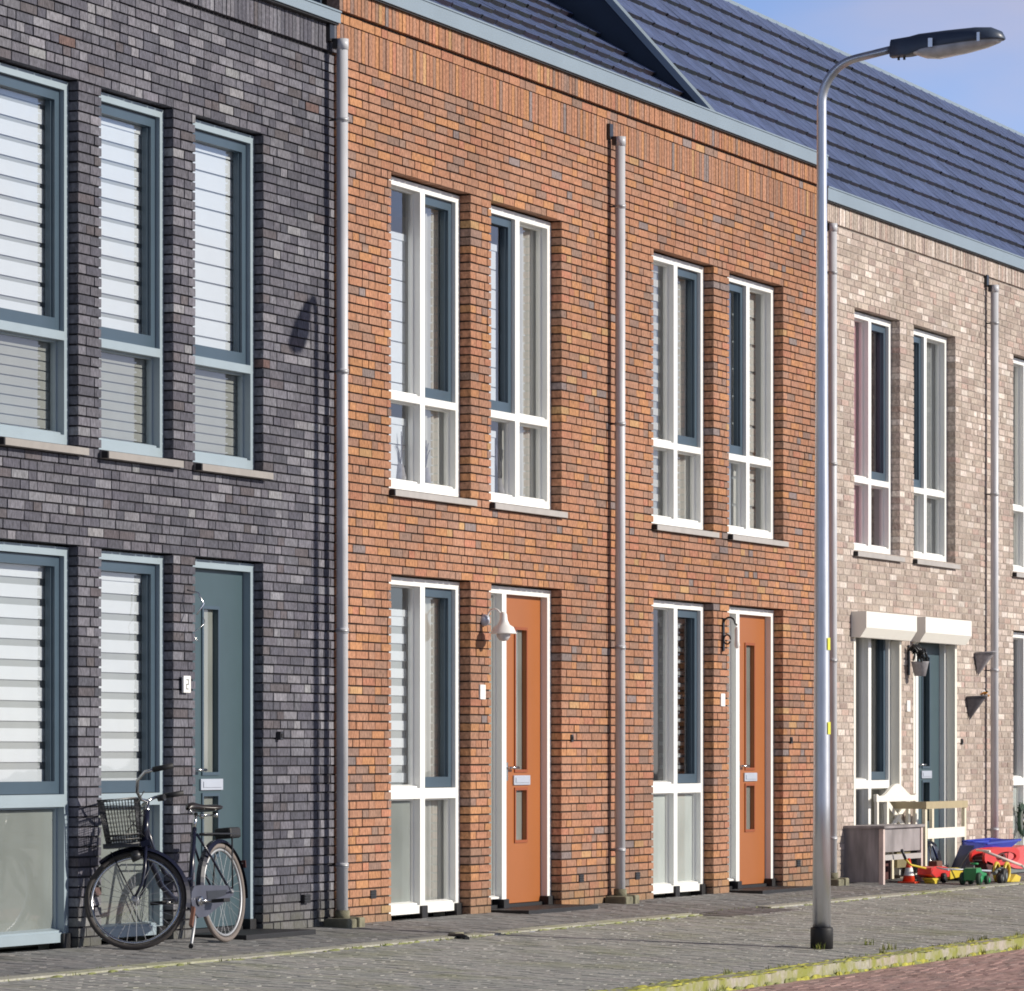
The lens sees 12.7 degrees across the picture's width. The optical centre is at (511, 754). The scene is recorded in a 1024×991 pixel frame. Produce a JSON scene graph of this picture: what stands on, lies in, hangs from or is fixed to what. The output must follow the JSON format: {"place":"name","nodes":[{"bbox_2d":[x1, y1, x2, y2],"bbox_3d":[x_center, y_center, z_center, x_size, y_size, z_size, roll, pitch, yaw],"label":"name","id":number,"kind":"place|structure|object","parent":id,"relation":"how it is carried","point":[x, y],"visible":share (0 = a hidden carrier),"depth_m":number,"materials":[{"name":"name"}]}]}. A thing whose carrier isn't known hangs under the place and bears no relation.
{"place":"outdoors","nodes":[
{"label":"outdoors","id":0,"kind":"place"},
{"bbox_2d":[0,893,680,951],"bbox_3d":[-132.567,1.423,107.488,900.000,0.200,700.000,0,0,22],"label":"ground","id":1,"kind":"structure","parent":0,"point":[133,939],"depth_m":32.43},
{"bbox_2d":[0,0,341,952],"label":"brick house","id":2,"kind":"structure","parent":1,"relation":"on","point":[166,300],"depth_m":29.83,"materials":[{"name":"brick"}]},
{"bbox_2d":[0,541,70,949],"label":"window","id":3,"kind":"structure","parent":2,"relation":"in","point":[33,578],"depth_m":28.38,"materials":[{"name":"blue paint"}]},
{"bbox_2d":[0,63,88,455],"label":"window","id":4,"kind":"structure","parent":2,"relation":"in","point":[33,106],"depth_m":28.39,"materials":[{"name":"blue paint"}]},
{"bbox_2d":[99,551,166,940],"bbox_3d":[-2.498,-0.029,29.398,0.162,2.505,1.022,0,0,22],"label":"window","id":5,"kind":"structure","parent":2,"relation":"in","point":[132,605],"depth_m":29.62,"materials":[{"name":"blue paint"}]},
{"bbox_2d":[98,92,183,467],"bbox_3d":[-2.451,-3.009,29.370,0.280,2.316,1.074,0,0,22],"label":"window","id":6,"kind":"structure","parent":2,"relation":"in","point":[132,156],"depth_m":29.63,"materials":[{"name":"blue paint"}]},
{"bbox_2d":[187,589,204,641],"bbox_3d":[-2.047,-0.900,29.952,0.102,0.343,0.095,0,0,-35],"label":"wall ornament","id":7,"kind":"object","parent":2,"relation":"attached to","point":[197,613],"depth_m":29.93,"materials":[{"name":"silver metal"}]},
{"bbox_2d":[193,568,242,927],"bbox_3d":[-1.982,-0.040,30.649,0.112,2.374,0.938,0,0,22],"label":"door","id":8,"kind":"structure","parent":2,"relation":"in","point":[218,652],"depth_m":30.73,"materials":[{"name":"teal paint"}]},
{"bbox_2d":[192,119,272,479],"bbox_3d":[-1.944,-3.009,30.626,0.280,2.316,1.104,0,0,22],"label":"window","id":9,"kind":"structure","parent":2,"relation":"in","point":[224,157],"depth_m":30.90,"materials":[{"name":"blue paint"}]},
{"bbox_2d":[313,0,618,922],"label":"brick house","id":10,"kind":"structure","parent":1,"relation":"on","point":[471,354],"depth_m":34.45,"materials":[{"name":"brick"}]},
{"bbox_2d":[389,577,461,918],"bbox_3d":[-0.730,-0.029,33.790,0.173,2.505,1.492,0,0,22],"label":"window","id":11,"kind":"structure","parent":10,"relation":"in","point":[431,616],"depth_m":33.91,"materials":[{"name":"white paint"}]},
{"bbox_2d":[388,176,476,505],"bbox_3d":[-0.685,-3.009,33.763,0.295,2.316,1.544,0,0,22],"label":"window","id":12,"kind":"structure","parent":10,"relation":"in","point":[432,237],"depth_m":34.01,"materials":[{"name":"white paint"}]},
{"bbox_2d":[481,608,516,640],"bbox_3d":[-0.093,-0.972,34.599,0.265,0.250,0.200,0,0,22],"label":"wall lamp","id":13,"kind":"object","parent":10,"relation":"attached to","point":[503,629],"visible":1,"depth_m":34.55,"materials":[{"name":"metal"}]},
{"bbox_2d":[506,595,540,902],"bbox_3d":[0.071,-0.040,35.731,0.112,2.374,0.853,0,0,22],"label":"door","id":14,"kind":"structure","parent":10,"relation":"in","point":[523,648],"depth_m":35.83,"materials":[{"name":"orange paint"}]},
{"bbox_2d":[488,206,567,517],"bbox_3d":[0.018,-3.009,35.501,0.295,2.316,1.514,0,0,22],"label":"window","id":15,"kind":"structure","parent":10,"relation":"in","point":[514,409],"depth_m":35.74,"materials":[{"name":"white paint"}]},
{"bbox_2d":[483,0,828,899],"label":"brick house","id":16,"kind":"structure","parent":1,"relation":"on","point":[713,292],"depth_m":39.54,"materials":[{"name":"brick"}]},
{"bbox_2d":[651,600,705,897],"bbox_3d":[1.236,-0.029,38.835,0.308,2.505,1.514,0,0,22],"label":"window","id":17,"kind":"structure","parent":16,"relation":"in","point":[678,820],"depth_m":39.13,"materials":[{"name":"white paint"}]},
{"bbox_2d":[651,253,718,537],"bbox_3d":[1.348,-3.009,38.793,0.295,2.316,1.544,0,0,22],"label":"window","id":18,"kind":"structure","parent":16,"relation":"in","point":[682,282],"depth_m":39.15,"materials":[{"name":"white paint"}]},
{"bbox_2d":[722,616,739,650],"bbox_3d":[1.882,-1.036,39.642,0.158,0.298,0.048,0,0,22],"label":"wall lamp","id":19,"kind":"object","parent":16,"relation":"attached to","point":[737,644],"visible":1,"depth_m":39.64,"materials":[{"name":"white metal"}]},
{"bbox_2d":[739,615,764,884],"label":"door","id":20,"kind":"structure","parent":16,"relation":"in","point":[751,628],"depth_m":40.86,"materials":[{"name":"orange paint"}]},
{"bbox_2d":[727,275,788,546],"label":"window","id":21,"kind":"structure","parent":16,"relation":"in","point":[743,462],"depth_m":40.62,"materials":[{"name":"white paint"}]},
{"bbox_2d":[609,935,1023,990],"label":"kerb","id":22,"kind":"structure","parent":1,"relation":"on","point":[780,976],"depth_m":29.61,"materials":[{"name":"grey concrete"}]},
{"bbox_2d":[37,883,1023,990],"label":"moss","id":23,"kind":"object","parent":22,"relation":"on","point":[787,967],"visible":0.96,"depth_m":29.98,"materials":[{"name":"green plant"}]},
{"bbox_2d":[654,0,998,882],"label":"brick house","id":24,"kind":"structure","parent":1,"relation":"on","point":[910,254],"depth_m":44.79,"materials":[{"name":"brick"}]},
{"bbox_2d":[856,638,890,854],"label":"window","id":25,"kind":"structure","parent":24,"relation":"in","point":[867,781],"depth_m":43.86,"materials":[{"name":"white paint"}]},
{"bbox_2d":[853,311,904,561],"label":"window","id":26,"kind":"structure","parent":24,"relation":"in","point":[865,479],"depth_m":43.91,"materials":[{"name":"white paint"}]},
{"bbox_2d":[907,644,928,675],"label":"wall planter","id":27,"kind":"object","parent":24,"relation":"attached to","point":[920,667],"visible":1,"depth_m":44.58,"materials":[{"name":"black metal"}]},
{"bbox_2d":[918,642,938,847],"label":"door","id":28,"kind":"structure","parent":24,"relation":"in","point":[928,772],"depth_m":45.83,"materials":[{"name":"teal paint"}]},
{"bbox_2d":[913,329,959,568],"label":"window","id":29,"kind":"structure","parent":24,"relation":"in","point":[924,492],"depth_m":46.02,"materials":[{"name":"white paint"}]},
{"bbox_2d":[966,690,989,719],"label":"wall planter","id":30,"kind":"object","parent":24,"relation":"attached to","point":[974,703],"visible":1,"depth_m":46.51,"materials":[{"name":"grey metal"}]},
{"bbox_2d":[974,651,995,674],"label":"wall planter","id":31,"kind":"object","parent":24,"relation":"attached to","point":[982,659],"visible":1,"depth_m":46.78,"materials":[{"name":"grey metal"}]},
{"bbox_2d":[786,25,1023,844],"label":"brick house","id":32,"kind":"structure","parent":1,"relation":"on","point":[975,185],"depth_m":48.48,"materials":[{"name":"brick"}]},
{"bbox_2d":[1012,358,1023,577],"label":"window","id":33,"kind":"structure","parent":32,"relation":"in","point":[1018,365],"depth_m":48.83,"materials":[{"name":"white paint"}]},
{"bbox_2d":[1013,632,1023,844],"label":"window","id":34,"kind":"structure","parent":32,"relation":"in","point":[1018,779],"depth_m":48.83,"materials":[{"name":"white paint"}]},
{"bbox_2d":[1016,802,1023,838],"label":"wreath","id":35,"kind":"object","parent":32,"relation":"attached to","point":[1020,830],"visible":1,"depth_m":48.58,"materials":[{"name":"green plant"}]},
{"bbox_2d":[937,95,1023,188],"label":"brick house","id":36,"kind":"structure","parent":1,"relation":"on","point":[1003,144],"depth_m":53.91,"materials":[{"name":"tile"}]},
{"bbox_2d":[0,884,1023,990],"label":"pavement","id":37,"kind":"structure","parent":0,"point":[613,956],"depth_m":29.78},
{"bbox_2d":[0,913,698,981],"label":"path edging","id":38,"kind":"object","parent":37,"relation":"on","point":[197,960],"visible":0.97,"depth_m":28.87,"materials":[{"name":"grey concrete"}]},
{"bbox_2d":[448,932,469,939],"bbox_3d":[-0.373,1.230,31.165,0.133,0.050,0.418,0,0,-6],"label":"loose scrap","id":39,"kind":"object","parent":38,"relation":"on","point":[460,935],"visible":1,"depth_m":31.05,"materials":[{"name":"black metal"}]},
{"bbox_2d":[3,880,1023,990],"bbox_3d":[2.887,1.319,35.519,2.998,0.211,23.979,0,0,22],"label":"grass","id":40,"kind":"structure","parent":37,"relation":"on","point":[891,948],"depth_m":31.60,"materials":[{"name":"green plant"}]},
{"bbox_2d":[691,907,798,916],"bbox_3d":[1.833,1.246,36.329,0.380,0.031,1.680,0,0,22],"label":"paving patch","id":41,"kind":"object","parent":37,"relation":"on","point":[743,912],"visible":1,"depth_m":36.27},
{"bbox_2d":[758,881,1023,907],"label":"path edging","id":42,"kind":"object","parent":37,"relation":"on","point":[887,895],"visible":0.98,"depth_m":40.34,"materials":[{"name":"grey concrete"}]},
{"bbox_2d":[810,27,1005,948],"bbox_3d":[2.675,-1.784,31.268,1.371,6.222,0.270,0,0,22],"label":"street lamp","id":43,"kind":"object","parent":37,"relation":"on","point":[943,44],"visible":1,"depth_m":31.46,"materials":[{"name":"metal"}]},
{"bbox_2d":[976,849,1023,868],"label":"toy scooter","id":44,"kind":"object","parent":37,"relation":"on","point":[989,852],"visible":1,"depth_m":43.92,"materials":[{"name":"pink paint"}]},
{"bbox_2d":[0,872,1023,976],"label":"house path","id":45,"kind":"structure","parent":0,"point":[52,960],"depth_m":32.09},
{"bbox_2d":[84,763,247,949],"bbox_3d":[-2.066,0.651,29.187,0.662,1.155,1.669,-5,-2,22],"label":"bicycle","id":46,"kind":"object","parent":45,"relation":"on","point":[200,899],"visible":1,"depth_m":28.71,"materials":[{"name":"metal"}]},
{"bbox_2d":[324,910,364,927],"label":"drain block","id":47,"kind":"structure","parent":45,"relation":"on","point":[342,919],"depth_m":31.95,"materials":[{"name":"concrete"}]},
{"bbox_2d":[605,889,638,903],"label":"drain block","id":48,"kind":"structure","parent":45,"relation":"on","point":[620,896],"depth_m":36.99,"materials":[{"name":"concrete"}]},
{"bbox_2d":[831,873,848,885],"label":"drain block","id":49,"kind":"structure","parent":45,"relation":"on","point":[836,880],"depth_m":42.15,"materials":[{"name":"concrete"}]},
{"bbox_2d":[843,824,924,884],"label":"play table","id":50,"kind":"object","parent":45,"relation":"on","point":[866,858],"visible":0.84,"depth_m":42.78,"materials":[{"name":"grey wood"}]},
{"bbox_2d":[874,784,917,877],"bbox_3d":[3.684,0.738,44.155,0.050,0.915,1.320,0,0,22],"label":"garden bench","id":51,"kind":"object","parent":45,"relation":"on","point":[895,792],"visible":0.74,"depth_m":44.09,"materials":[{"name":"beige paint"}]},
{"bbox_2d":[898,858,919,883],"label":"toy cone","id":52,"kind":"object","parent":45,"relation":"on","point":[908,876],"visible":1,"depth_m":43.24,"materials":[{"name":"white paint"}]},
{"bbox_2d":[910,841,941,869],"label":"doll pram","id":53,"kind":"object","parent":45,"relation":"on","point":[933,853],"visible":0.34,"depth_m":44.77,"materials":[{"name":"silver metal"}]},
{"bbox_2d":[889,800,967,880],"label":"play stand","id":54,"kind":"object","parent":45,"relation":"on","point":[931,833],"visible":0.66,"depth_m":44.24,"materials":[{"name":"beige paint"}]},
{"bbox_2d":[900,849,967,883],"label":"toy truck","id":55,"kind":"object","parent":45,"relation":"on","point":[929,871],"visible":0.82,"depth_m":43.40,"materials":[{"name":"red plastic"}]},
{"bbox_2d":[959,863,989,884],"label":"toy tractor","id":56,"kind":"object","parent":45,"relation":"on","point":[971,875],"visible":1,"depth_m":43.33,"materials":[{"name":"green plastic"}]},
{"bbox_2d":[936,867,990,871],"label":"toy rake","id":57,"kind":"object","parent":56,"relation":"on","point":[947,869],"visible":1,"depth_m":43.34,"materials":[{"name":"plastic"}]},
{"bbox_2d":[951,838,1020,880],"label":"toy wheelbarrow","id":58,"kind":"object","parent":45,"relation":"on","point":[961,859],"visible":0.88,"depth_m":44.88,"materials":[{"name":"blue plastic"}]},
{"bbox_2d":[969,847,1019,876],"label":"toy rocker","id":59,"kind":"object","parent":45,"relation":"on","point":[985,861],"visible":0.79,"depth_m":44.52,"materials":[{"name":"red plastic"}]},
{"bbox_2d":[992,861,1020,883],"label":"toy digger","id":60,"kind":"object","parent":45,"relation":"on","point":[1003,874],"visible":1,"depth_m":44.22,"materials":[{"name":"yellow plastic"}]},
{"bbox_2d":[733,949,1023,990],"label":"road","id":61,"kind":"structure","parent":0,"point":[1000,971],"depth_m":29.23,"materials":[{"name":"red brick"}]},
{"bbox_2d":[991,845,1023,872],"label":"toy car","id":62,"kind":"object","parent":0,"point":[1014,867],"visible":0.26,"depth_m":46.77,"materials":[{"name":"red plastic"}]}
]}

